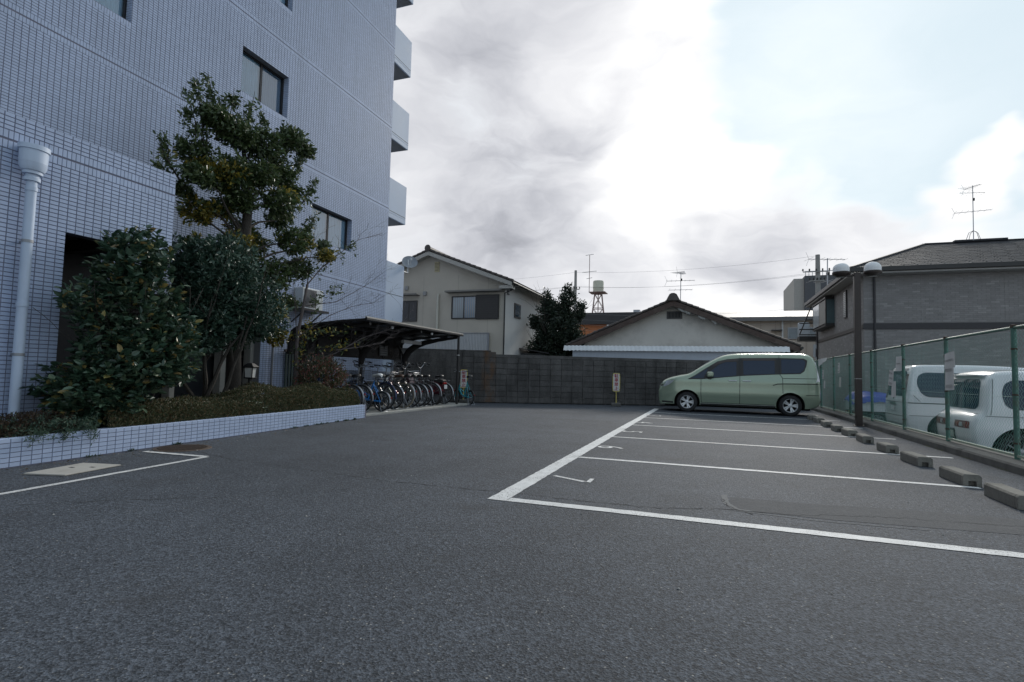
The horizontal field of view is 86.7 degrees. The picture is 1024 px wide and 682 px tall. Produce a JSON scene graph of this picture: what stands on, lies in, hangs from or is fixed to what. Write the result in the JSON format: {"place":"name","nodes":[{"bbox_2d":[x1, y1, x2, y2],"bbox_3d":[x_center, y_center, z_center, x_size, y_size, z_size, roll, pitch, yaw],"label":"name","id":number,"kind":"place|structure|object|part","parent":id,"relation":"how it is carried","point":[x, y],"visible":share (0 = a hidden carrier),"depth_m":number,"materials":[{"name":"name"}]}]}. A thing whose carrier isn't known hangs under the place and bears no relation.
{"place":"outdoors","nodes":[
{"label":"outdoors","id":0,"kind":"place"},
{"bbox_2d":[0,402,1023,681],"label":"parking lot","id":1,"kind":"structure","parent":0,"point":[142,576],"depth_m":3.10,"materials":[{"name":"asphalt"}]},
{"bbox_2d":[20,463,121,475],"bbox_3d":[-4.379,1.283,5.432,0.472,0.014,0.671,1,-3,7],"label":"hatch cover","id":2,"kind":"object","parent":1,"relation":"on","point":[73,469],"visible":1,"depth_m":5.38,"materials":[{"name":"concrete"}]},
{"bbox_2d":[0,457,205,494],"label":"road marking line","id":3,"kind":"object","parent":1,"relation":"on","point":[95,476],"visible":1,"depth_m":5.08,"materials":[{"name":"paint"}]},
{"bbox_2d":[144,451,206,456],"bbox_3d":[-4.053,1.358,6.528,0.952,0.001,0.094,0,-4,17],"label":"road marking line","id":4,"kind":"object","parent":1,"relation":"on","point":[176,453],"visible":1,"depth_m":6.52,"materials":[{"name":"paint"}]},
{"bbox_2d":[2,420,358,478],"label":"fallen leaves","id":5,"kind":"object","parent":1,"relation":"on","point":[154,451],"visible":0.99,"depth_m":6.40,"materials":[{"name":"brown plant"}]},
{"bbox_2d":[152,444,211,451],"bbox_3d":[-4.268,1.383,7.034,0.670,0.013,0.670,0,-4,20],"label":"manhole cover","id":6,"kind":"object","parent":1,"relation":"on","point":[183,448],"visible":1,"depth_m":6.96,"materials":[{"name":"metal"}]},
{"bbox_2d":[0,404,365,469],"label":"planter","id":7,"kind":"object","parent":1,"relation":"on","point":[14,452],"visible":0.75,"depth_m":6.98,"materials":[{"name":"tile"}]},
{"bbox_2d":[0,409,80,437],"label":"azalea hedge","id":8,"kind":"object","parent":7,"relation":"in","point":[22,417],"visible":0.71,"depth_m":5.78,"materials":[{"name":"green plant"}]},
{"bbox_2d":[1,410,101,449],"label":"creeping juniper","id":9,"kind":"object","parent":7,"relation":"on","point":[89,424],"visible":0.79,"depth_m":5.92,"materials":[{"name":"green plant"}]},
{"bbox_2d":[17,224,207,426],"bbox_3d":[-4.987,-0.215,6.994,1.490,2.756,2.059,2,-3,-6],"label":"camellia bush","id":10,"kind":"object","parent":7,"relation":"on","point":[136,354],"visible":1,"depth_m":6.82,"materials":[{"name":"green plant"}]},
{"bbox_2d":[115,228,294,396],"bbox_3d":[-5.204,-0.348,9.216,2.063,3.319,2.936,0,-4,20],"label":"osmanthus tree","id":11,"kind":"object","parent":7,"relation":"on","point":[233,301],"visible":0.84,"depth_m":9.15,"materials":[{"name":"green plant"}]},
{"bbox_2d":[53,381,359,427],"bbox_3d":[-4.487,1.054,9.388,1.453,0.704,5.717,0,-4,20],"label":"azalea hedge","id":12,"kind":"object","parent":7,"relation":"on","point":[274,399],"visible":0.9,"depth_m":8.81,"materials":[{"name":"green plant"}]},
{"bbox_2d":[168,394,268,409],"bbox_3d":[-5.120,1.052,9.048,2.882,0.236,1.702,0,-4,20],"label":"fern clump","id":13,"kind":"object","parent":7,"relation":"on","point":[242,403],"visible":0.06,"depth_m":8.59,"materials":[{"name":"green plant"}]},
{"bbox_2d":[145,72,339,395],"bbox_3d":[-5.179,-1.778,11.011,1.772,6.468,4.610,0,-4,20],"label":"evergreen tree","id":14,"kind":"object","parent":7,"relation":"on","point":[229,176],"visible":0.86,"depth_m":10.57,"materials":[{"name":"green plant"}]},
{"bbox_2d":[242,363,258,384],"bbox_3d":[-4.822,0.875,9.970,0.219,0.950,0.219,1,-3,3],"label":"garden lantern","id":15,"kind":"object","parent":7,"relation":"on","point":[250,371],"visible":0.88,"depth_m":9.92,"materials":[{"name":"white glass"}]},
{"bbox_2d":[290,352,349,393],"bbox_3d":[-4.117,0.853,11.878,1.041,1.234,1.767,0,-4,20],"label":"reddish bush","id":16,"kind":"object","parent":7,"relation":"on","point":[335,375],"visible":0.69,"depth_m":11.69,"materials":[{"name":"brown plant"}]},
{"bbox_2d":[288,203,413,386],"bbox_3d":[-3.781,-0.810,13.037,1.613,4.732,3.725,0,-4,20],"label":"bare tree","id":17,"kind":"object","parent":7,"relation":"on","point":[297,336],"visible":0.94,"depth_m":12.31,"materials":[{"name":"brown plant"}]},
{"bbox_2d":[86,417,355,456],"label":"weed tufts","id":18,"kind":"object","parent":1,"relation":"on","point":[177,443],"visible":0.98,"depth_m":9.67,"materials":[{"name":"green plant"}]},
{"bbox_2d":[197,451,538,495],"bbox_3d":[-1.983,1.366,5.761,4.978,0.001,0.251,0,-4,27],"label":"crack","id":19,"kind":"object","parent":1,"relation":"on","point":[363,477],"visible":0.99,"depth_m":5.31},
{"bbox_2d":[362,400,469,415],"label":"concrete slab","id":20,"kind":"structure","parent":1,"relation":"on","point":[372,410],"depth_m":14.93,"materials":[{"name":"concrete"}]},
{"bbox_2d":[284,349,328,386],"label":"slatted gate","id":21,"kind":"structure","parent":20,"relation":"on","point":[288,373],"depth_m":14.30,"materials":[{"name":"grey metal"}]},
{"bbox_2d":[305,362,365,403],"bbox_3d":[-4.279,1.092,12.963,1.787,1.201,0.590,0,-7,17],"label":"bicycle","id":22,"kind":"object","parent":20,"relation":"on","point":[359,389],"visible":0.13,"depth_m":12.78,"materials":[{"name":"blue paint"}]},
{"bbox_2d":[319,359,374,411],"bbox_3d":[-4.106,1.075,13.290,1.787,1.281,0.606,0,-1,23],"label":"bicycle","id":23,"kind":"object","parent":20,"relation":"on","point":[364,386],"visible":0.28,"depth_m":13.05,"materials":[{"name":"blue paint"}]},
{"bbox_2d":[349,364,391,411],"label":"bicycle","id":24,"kind":"object","parent":20,"relation":"on","point":[380,401],"visible":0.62,"depth_m":13.55,"materials":[{"name":"blue paint"}]},
{"bbox_2d":[347,360,397,409],"bbox_3d":[-3.746,1.142,14.264,1.817,1.281,0.606,0,-5,25],"label":"bicycle","id":25,"kind":"object","parent":20,"relation":"on","point":[391,386],"visible":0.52,"depth_m":14.08,"materials":[{"name":"silver paint"}]},
{"bbox_2d":[287,316,463,403],"bbox_3d":[-3.615,0.722,15.514,2.360,2.276,5.300,0,-4,20],"label":"bicycle shelter","id":26,"kind":"object","parent":20,"relation":"on","point":[367,325],"visible":0.89,"depth_m":15.47,"materials":[{"name":"brown metal"}]},
{"bbox_2d":[379,345,387,355],"bbox_3d":[-4.110,0.313,17.366,0.016,0.330,0.460,0,-4,20],"label":"notice plate","id":27,"kind":"object","parent":26,"relation":"attached to","point":[383,351],"visible":0.97,"depth_m":17.35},
{"bbox_2d":[348,363,405,408],"bbox_3d":[-3.659,1.204,14.595,1.787,1.201,0.590,0,-1,18],"label":"bicycle","id":28,"kind":"object","parent":20,"relation":"on","point":[395,386],"visible":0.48,"depth_m":14.47,"materials":[{"name":"black paint"}]},
{"bbox_2d":[362,364,416,407],"bbox_3d":[-3.454,1.241,15.132,1.817,1.201,0.590,0,-7,20],"label":"bicycle","id":29,"kind":"object","parent":20,"relation":"on","point":[400,384],"visible":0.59,"depth_m":14.99,"materials":[{"name":"beige paint"}]},
{"bbox_2d":[373,365,422,406],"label":"bicycle","id":30,"kind":"object","parent":20,"relation":"on","point":[416,386],"visible":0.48,"depth_m":15.40,"materials":[{"name":"green paint"}]},
{"bbox_2d":[379,362,429,406],"bbox_3d":[-3.211,1.248,15.821,1.787,1.281,0.606,0,-2,18],"label":"bicycle","id":31,"kind":"object","parent":20,"relation":"on","point":[425,389],"visible":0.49,"depth_m":15.65,"materials":[{"name":"pink paint"}]},
{"bbox_2d":[385,365,433,405],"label":"bicycle","id":32,"kind":"object","parent":20,"relation":"on","point":[429,387],"visible":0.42,"depth_m":16.07,"materials":[{"name":"beige paint"}]},
{"bbox_2d":[390,363,442,405],"bbox_3d":[-2.941,1.297,16.534,1.817,1.281,0.606,0,-4,17],"label":"bicycle","id":33,"kind":"object","parent":20,"relation":"on","point":[437,386],"visible":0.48,"depth_m":16.37,"materials":[{"name":"black paint"}]},
{"bbox_2d":[398,361,446,404],"bbox_3d":[-2.850,1.313,17.062,1.755,1.318,0.736,0,-4,22],"label":"bicycle","id":34,"kind":"object","parent":20,"relation":"on","point":[441,383],"visible":0.44,"depth_m":16.77,"materials":[{"name":"metal"}]},
{"bbox_2d":[408,362,454,403],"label":"bicycle","id":35,"kind":"object","parent":20,"relation":"on","point":[449,386],"visible":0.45,"depth_m":17.30,"materials":[{"name":"paint"}]},
{"bbox_2d":[458,369,467,402],"bbox_3d":[-1.696,1.582,19.021,0.340,1.170,0.280,1,-3,3],"label":"no parking sign","id":36,"kind":"object","parent":1,"relation":"on","point":[464,379],"visible":0.86,"depth_m":19.02,"materials":[{"name":"white plastic"}]},
{"bbox_2d":[453,370,474,404],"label":"bicycle","id":37,"kind":"object","parent":1,"relation":"on","point":[467,395],"visible":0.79,"depth_m":18.21,"materials":[{"name":"teal paint"}]},
{"bbox_2d":[397,245,558,354],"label":"beige house","id":38,"kind":"structure","parent":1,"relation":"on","point":[479,308],"depth_m":24.98,"materials":[{"name":"paint"}]},
{"bbox_2d":[402,300,417,321],"bbox_3d":[-4.896,-1.413,25.773,0.900,1.000,0.080,0,-4,20],"label":"window","id":39,"kind":"structure","parent":38,"relation":"in","point":[410,305],"depth_m":25.72,"materials":[{"name":"glass"}]},
{"bbox_2d":[451,296,475,318],"bbox_3d":[-2.192,-1.532,24.794,1.250,1.050,0.080,0,-4,20],"label":"window","id":40,"kind":"structure","parent":38,"relation":"in","point":[463,302],"depth_m":24.79,"materials":[{"name":"grey glass"}]},
{"bbox_2d":[514,303,520,318],"bbox_3d":[0.265,-1.414,25.685,0.051,0.680,0.850,0,-4,20],"label":"side window","id":41,"kind":"structure","parent":38,"relation":"in","point":[517,307],"depth_m":25.59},
{"bbox_2d":[52,414,979,593],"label":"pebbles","id":42,"kind":"object","parent":1,"relation":"on","point":[581,513],"visible":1,"depth_m":4.85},
{"bbox_2d":[393,348,710,405],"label":"block wall","id":43,"kind":"structure","parent":1,"relation":"on","point":[523,379],"depth_m":19.67,"materials":[{"name":"concrete"}]},
{"bbox_2d":[488,408,657,500],"bbox_3d":[2.380,1.811,11.451,0.181,0.001,14.670,0,-4,20],"label":"parking line","id":44,"kind":"object","parent":1,"relation":"on","point":[519,486],"visible":0.99,"depth_m":6.29,"materials":[{"name":"paint"}]},
{"bbox_2d":[554,475,593,481],"bbox_3d":[0.611,1.416,5.582,0.440,0.002,0.225,0,-4,20],"label":"stall number","id":45,"kind":"object","parent":1,"relation":"on","point":[590,480],"visible":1,"depth_m":5.55,"materials":[{"name":"paint"}]},
{"bbox_2d":[611,373,620,406],"bbox_3d":[3.685,1.722,19.179,0.340,1.170,0.280,1,-3,10],"label":"no parking sign","id":46,"kind":"object","parent":1,"relation":"on","point":[616,382],"visible":1,"depth_m":19.17,"materials":[{"name":"white metal"}]},
{"bbox_2d":[721,495,750,510],"bbox_3d":[1.897,1.397,4.703,0.164,0.001,0.616,1,-3,1],"label":"dusty edge","id":47,"kind":"object","parent":1,"relation":"on","point":[725,497],"visible":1,"depth_m":4.67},
{"bbox_2d":[658,353,820,415],"bbox_3d":[7.143,1.335,17.387,4.706,1.896,2.190,0,-4,20],"label":"minivan","id":48,"kind":"object","parent":1,"relation":"on","point":[786,384],"visible":1,"depth_m":16.50,"materials":[{"name":"green paint"}]},
{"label":"side window","id":49,"kind":"part","parent":48,"relation":"part of","materials":[{"name":"black glass"}]},
{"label":"side window","id":50,"kind":"part","parent":48,"relation":"part of","materials":[{"name":"black glass"}]},
{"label":"side window","id":51,"kind":"part","parent":48,"relation":"part of","materials":[{"name":"black glass"}]},
{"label":"quarter window","id":52,"kind":"part","parent":48,"relation":"part of","materials":[{"name":"black glass"}]},
{"bbox_2d":[654,412,831,420],"bbox_3d":[6.558,2.153,15.486,4.906,0.001,0.101,0,-4,20],"label":"parking line","id":53,"kind":"object","parent":1,"relation":"on","point":[741,416],"visible":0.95,"depth_m":15.48,"materials":[{"name":"paint"}]},
{"bbox_2d":[645,417,848,427],"bbox_3d":[5.770,2.005,13.331,4.906,0.001,0.103,0,-4,20],"label":"parking line","id":54,"kind":"object","parent":1,"relation":"on","point":[746,422],"visible":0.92,"depth_m":13.34,"materials":[{"name":"paint"}]},
{"bbox_2d":[641,425,887,438],"bbox_3d":[4.962,1.853,11.119,4.906,0.001,0.106,0,-4,20],"label":"parking line","id":55,"kind":"object","parent":1,"relation":"on","point":[758,431],"visible":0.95,"depth_m":11.10,"materials":[{"name":"paint"}]},
{"bbox_2d":[506,498,1023,557],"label":"parking line","id":56,"kind":"object","parent":1,"relation":"on","point":[903,542],"visible":1,"depth_m":3.88,"materials":[{"name":"paint"}]},
{"bbox_2d":[578,457,981,488],"bbox_3d":[2.863,1.517,6.351,4.236,0.001,0.113,0,-4,20],"label":"parking line","id":57,"kind":"object","parent":1,"relation":"on","point":[786,472],"visible":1,"depth_m":6.22,"materials":[{"name":"paint"}]},
{"bbox_2d":[613,436,951,457],"bbox_3d":[4.078,1.687,8.700,4.906,0.001,0.110,0,-4,20],"label":"parking line","id":58,"kind":"object","parent":1,"relation":"on","point":[781,447],"visible":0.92,"depth_m":8.61,"materials":[{"name":"paint"}]},
{"bbox_2d":[553,497,1021,526],"bbox_3d":[2.629,1.391,4.315,4.648,0.001,0.197,1,-3,8],"label":"crack","id":59,"kind":"object","parent":1,"relation":"on","point":[766,512],"visible":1,"depth_m":4.34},
{"bbox_2d":[807,414,816,419],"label":"wheel stop","id":60,"kind":"object","parent":1,"relation":"on","point":[809,416],"visible":0.75,"depth_m":14.77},
{"bbox_2d":[813,417,824,422],"bbox_3d":[7.930,2.041,14.032,0.170,0.125,0.600,0,-4,20],"label":"wheel stop","id":61,"kind":"object","parent":1,"relation":"on","point":[817,419],"visible":0.79,"depth_m":13.80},
{"bbox_2d":[820,420,832,426],"bbox_3d":[7.447,1.958,12.854,0.170,0.125,0.550,0,-4,21],"label":"wheel stop","id":62,"kind":"object","parent":1,"relation":"on","point":[824,423],"visible":0.94,"depth_m":12.64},
{"bbox_2d":[740,511,922,529],"bbox_3d":[2.420,1.377,4.153,1.330,0.001,0.078,0,-4,20],"label":"dusty edge","id":63,"kind":"object","parent":1,"relation":"on","point":[827,521],"visible":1,"depth_m":4.13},
{"bbox_2d":[831,424,842,431],"bbox_3d":[7.053,1.885,11.776,0.170,0.125,0.450,0,-4,22],"label":"wheel stop","id":64,"kind":"object","parent":1,"relation":"on","point":[836,427],"visible":0.98,"depth_m":11.61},
{"bbox_2d":[841,428,857,436],"bbox_3d":[6.721,1.819,10.809,0.170,0.125,0.500,0,-4,18],"label":"wheel stop","id":65,"kind":"object","parent":1,"relation":"on","point":[848,432],"visible":0.98,"depth_m":10.63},
{"bbox_2d":[832,262,881,426],"bbox_3d":[8.417,0.064,13.211,1.060,3.995,0.388,0,-4,20],"label":"lamp post","id":66,"kind":"object","parent":1,"relation":"on","point":[871,269],"visible":1,"depth_m":13.16,"materials":[{"name":"brown metal"}]},
{"bbox_2d":[856,433,873,443],"bbox_3d":[6.330,1.745,9.740,0.170,0.125,0.580,0,-4,22],"label":"wheel stop","id":67,"kind":"object","parent":1,"relation":"on","point":[863,437],"visible":1,"depth_m":9.52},
{"bbox_2d":[730,497,1023,534],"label":"asphalt patch","id":68,"kind":"object","parent":1,"relation":"on","point":[934,519],"visible":1,"depth_m":4.35,"materials":[{"name":"asphalt"}]},
{"bbox_2d":[876,442,898,453],"bbox_3d":[5.828,1.655,8.425,0.170,0.125,0.440,0,-4,18],"label":"wheel stop","id":69,"kind":"object","parent":1,"relation":"on","point":[886,447],"visible":1,"depth_m":8.26,"materials":[{"name":"concrete"}]},
{"bbox_2d":[900,451,932,466],"bbox_3d":[5.402,1.574,7.259,0.170,0.125,0.610,0,-4,18],"label":"wheel stop","id":70,"kind":"object","parent":1,"relation":"on","point":[914,458],"visible":1,"depth_m":7.09,"materials":[{"name":"concrete"}]},
{"bbox_2d":[939,466,981,486],"bbox_3d":[4.938,1.487,5.989,0.170,0.125,0.600,0,-4,19],"label":"wheel stop","id":71,"kind":"object","parent":1,"relation":"on","point":[962,477],"visible":1,"depth_m":5.83,"materials":[{"name":"concrete"}]},
{"bbox_2d":[984,482,1023,509],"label":"wheel stop","id":72,"kind":"object","parent":1,"relation":"on","point":[1008,495],"visible":1,"depth_m":4.92,"materials":[{"name":"concrete"}]},
{"bbox_2d":[387,0,1023,312],"label":"sky","id":73,"kind":"structure","parent":0,"point":[639,137],"materials":[{"name":"white"}]},
{"bbox_2d":[844,391,886,421],"bbox_3d":[12.175,1.802,16.498,3.348,1.760,1.520,0,-4,20],"label":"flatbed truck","id":74,"kind":"object","parent":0,"point":[881,402],"visible":0.15,"depth_m":16.28,"materials":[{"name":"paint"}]},
{"bbox_2d":[797,237,1023,410],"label":"brick house","id":75,"kind":"structure","parent":0,"point":[925,292],"depth_m":20.56,"materials":[{"name":"grey"}]},
{"bbox_2d":[812,296,834,331],"bbox_3d":[15.889,-1.324,27.732,0.398,1.420,3.500,0,-4,20],"label":"bay window","id":76,"kind":"structure","parent":75,"relation":"in","point":[824,309],"depth_m":26.63,"materials":[{"name":"glass"}]},
{"bbox_2d":[805,253,845,284],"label":"roof antenna","id":77,"kind":"object","parent":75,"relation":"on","point":[827,273],"visible":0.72,"depth_m":46.10,"materials":[{"name":"grey metal"}]},
{"bbox_2d":[843,290,847,318],"bbox_3d":[14.639,-1.608,23.834,0.070,1.200,0.500,0,-4,20],"label":"slim window","id":78,"kind":"structure","parent":75,"relation":"in","point":[845,307],"depth_m":23.69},
{"bbox_2d":[952,184,991,240],"bbox_3d":[20.286,-5.714,23.934,1.383,2.687,1.002,1,-3,11],"label":"roof antenna","id":79,"kind":"object","parent":75,"relation":"on","point":[973,211],"visible":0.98,"depth_m":23.90,"materials":[{"name":"grey metal"}]},
{"bbox_2d":[885,365,1023,434],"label":"minivan","id":80,"kind":"object","parent":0,"point":[889,409],"visible":0.32,"depth_m":12.83,"materials":[{"name":"white paint"}]},
{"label":"rear window","id":81,"kind":"part","parent":80,"relation":"part of","materials":[{"name":"black glass"}]},
{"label":"side window","id":82,"kind":"part","parent":80,"relation":"part of","materials":[{"name":"black glass"}]},
{"bbox_2d":[936,370,1023,455],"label":"hatchback","id":83,"kind":"object","parent":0,"point":[1001,419],"visible":0.48,"depth_m":9.06,"materials":[{"name":"white paint"}]},
{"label":"rear window","id":84,"kind":"part","parent":83,"relation":"part of","materials":[{"name":"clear glass"}]},
{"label":"side window","id":85,"kind":"part","parent":83,"relation":"part of","materials":[{"name":"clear glass"}]},
{"label":"terrain","id":86,"kind":"structure","parent":0,"visible":0},
{"bbox_2d":[0,0,412,428],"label":"apartment building","id":87,"kind":"structure","parent":86,"relation":"on","point":[90,95],"depth_m":11.08,"materials":[{"name":"tile"}]},
{"bbox_2d":[95,0,132,21],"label":"window","id":88,"kind":"structure","parent":87,"relation":"in","point":[123,8],"depth_m":10.48,"materials":[{"name":"grey glass"}]},
{"bbox_2d":[241,46,288,117],"bbox_3d":[-6.536,-6.470,13.768,0.760,1.700,2.100,0,-4,20],"label":"window","id":89,"kind":"structure","parent":87,"relation":"in","point":[268,84],"depth_m":13.85,"materials":[{"name":"glass"}]},
{"bbox_2d":[279,0,292,10],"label":"window","id":90,"kind":"structure","parent":87,"relation":"in","point":[288,3],"depth_m":14.51,"materials":[{"name":"glass"}]},
{"bbox_2d":[291,287,328,323],"bbox_3d":[-5.523,-0.941,14.725,0.489,0.932,1.100,0,-4,20],"label":"air conditioner","id":91,"kind":"object","parent":87,"relation":"attached to","point":[299,292],"visible":0.69,"depth_m":14.55,"materials":[{"name":"white metal"}]},
{"bbox_2d":[311,203,351,251],"bbox_3d":[-5.666,-3.324,16.168,0.760,1.604,2.400,0,-4,20],"label":"window","id":92,"kind":"structure","parent":87,"relation":"in","point":[341,231],"depth_m":16.36,"materials":[{"name":"glass"}]},
{"bbox_2d":[402,256,417,272],"bbox_3d":[-3.825,-2.816,20.064,0.523,0.770,0.629,0,-4,20],"label":"satellite dish","id":93,"kind":"object","parent":87,"relation":"attached to","point":[408,262],"visible":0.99,"depth_m":20.20,"materials":[{"name":"white metal"}]},
{"bbox_2d":[519,348,551,355],"bbox_3d":[1.373,1.544,26.598,1.477,2.300,2.200,0,-4,20],"label":"lean to roof","id":94,"kind":"object","parent":86,"relation":"on","point":[540,354],"visible":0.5,"depth_m":25.77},
{"bbox_2d":[522,282,597,355],"bbox_3d":[2.348,-0.086,26.078,3.728,5.554,3.591,1,-3,12],"label":"broad tree","id":95,"kind":"object","parent":86,"relation":"on","point":[563,318],"visible":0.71,"depth_m":25.91,"materials":[{"name":"green plant"}]},
{"bbox_2d":[568,270,579,311],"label":"utility pole","id":96,"kind":"object","parent":86,"relation":"on","point":[575,289],"visible":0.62,"depth_m":44.19,"materials":[{"name":"concrete"}]},
{"bbox_2d":[586,254,607,312],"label":"water tower","id":97,"kind":"structure","parent":86,"relation":"on","point":[599,290],"depth_m":66.45,"materials":[{"name":"grey metal"}]},
{"bbox_2d":[577,310,640,334],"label":"orange building","id":98,"kind":"structure","parent":86,"relation":"on","point":[590,322],"depth_m":52.10,"materials":[{"name":"tile"}]},
{"bbox_2d":[563,293,803,359],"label":"gabled house","id":99,"kind":"structure","parent":86,"relation":"on","point":[672,326],"depth_m":23.80,"materials":[{"name":"paint"}]},
{"bbox_2d":[665,267,694,299],"bbox_3d":[7.612,-2.530,24.660,1.305,1.600,0.826,1,-4,13],"label":"roof antenna","id":100,"kind":"object","parent":99,"relation":"on","point":[680,282],"visible":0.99,"depth_m":24.64,"materials":[{"name":"grey metal"}]},
{"bbox_2d":[715,311,814,359],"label":"beige building","id":101,"kind":"structure","parent":86,"relation":"on","point":[786,330],"depth_m":39.84,"materials":[{"name":"paint"}]},
{"bbox_2d":[788,327,797,338],"bbox_3d":[20.460,-0.559,39.436,0.750,0.850,0.110,0,-4,20],"label":"window","id":102,"kind":"structure","parent":101,"relation":"in","point":[792,333],"depth_m":39.40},
{"bbox_2d":[783,270,835,310],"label":"dark tower","id":103,"kind":"structure","parent":86,"relation":"on","point":[798,293],"depth_m":75.83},
{"bbox_2d":[798,254,829,364],"bbox_3d":[19.927,-0.815,35.370,2.320,9.750,0.851,0,-4,20],"label":"utility pole","id":104,"kind":"object","parent":86,"relation":"on","point":[818,279],"visible":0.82,"depth_m":35.48,"materials":[{"name":"concrete"}]},
{"bbox_2d":[521,256,816,330],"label":"overhead wires","id":105,"kind":"object","parent":104,"relation":"attached to","point":[687,285],"visible":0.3,"depth_m":38.97,"materials":[{"name":"black plastic"}]},
{"bbox_2d":[810,406,1023,475],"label":"kerb","id":106,"kind":"structure","parent":86,"relation":"on","point":[1009,463],"depth_m":8.76,"materials":[{"name":"concrete"}]},
{"bbox_2d":[814,324,1023,459],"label":"chain link fence","id":107,"kind":"object","parent":106,"relation":"on","point":[1016,419],"visible":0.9,"depth_m":9.40,"materials":[{"name":"green metal"}]},
{"bbox_2d":[818,358,826,365],"bbox_3d":[10.921,0.772,19.108,0.053,0.314,1.600,0,-4,20],"label":"plastic sheet","id":108,"kind":"object","parent":107,"relation":"attached to","point":[820,361],"visible":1,"depth_m":19.28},
{"bbox_2d":[888,370,893,385],"bbox_3d":[8.269,0.808,11.838,0.025,0.340,0.300,0,3,20],"label":"notice","id":109,"kind":"object","parent":107,"relation":"attached to","point":[891,373],"visible":1,"depth_m":11.86,"materials":[{"name":"paper"}]},
{"bbox_2d":[891,381,895,396],"bbox_3d":[8.210,1.037,11.673,0.019,0.340,0.280,0,-4,18],"label":"notice","id":110,"kind":"object","parent":107,"relation":"attached to","point":[893,391],"visible":1,"depth_m":11.68,"materials":[{"name":"paper"}]},
{"bbox_2d":[896,356,901,370],"bbox_3d":[8.095,0.474,11.359,0.025,0.300,0.360,0,-4,20],"label":"notice","id":111,"kind":"object","parent":107,"relation":"attached to","point":[898,363],"visible":1,"depth_m":11.33,"materials":[{"name":"plastic"}]},
{"bbox_2d":[945,365,953,389],"bbox_3d":[7.215,0.610,8.951,0.025,0.400,0.340,0,-7,20],"label":"notice","id":112,"kind":"object","parent":107,"relation":"attached to","point":[949,378],"visible":1,"depth_m":8.95,"materials":[{"name":"plastic"}]},
{"bbox_2d":[944,351,954,369],"bbox_3d":[7.215,0.319,8.950,0.025,0.260,0.400,0,-9,20],"label":"notice","id":113,"kind":"object","parent":107,"relation":"attached to","point":[949,358],"visible":1,"depth_m":8.95,"materials":[{"name":"paper"}]}
]}

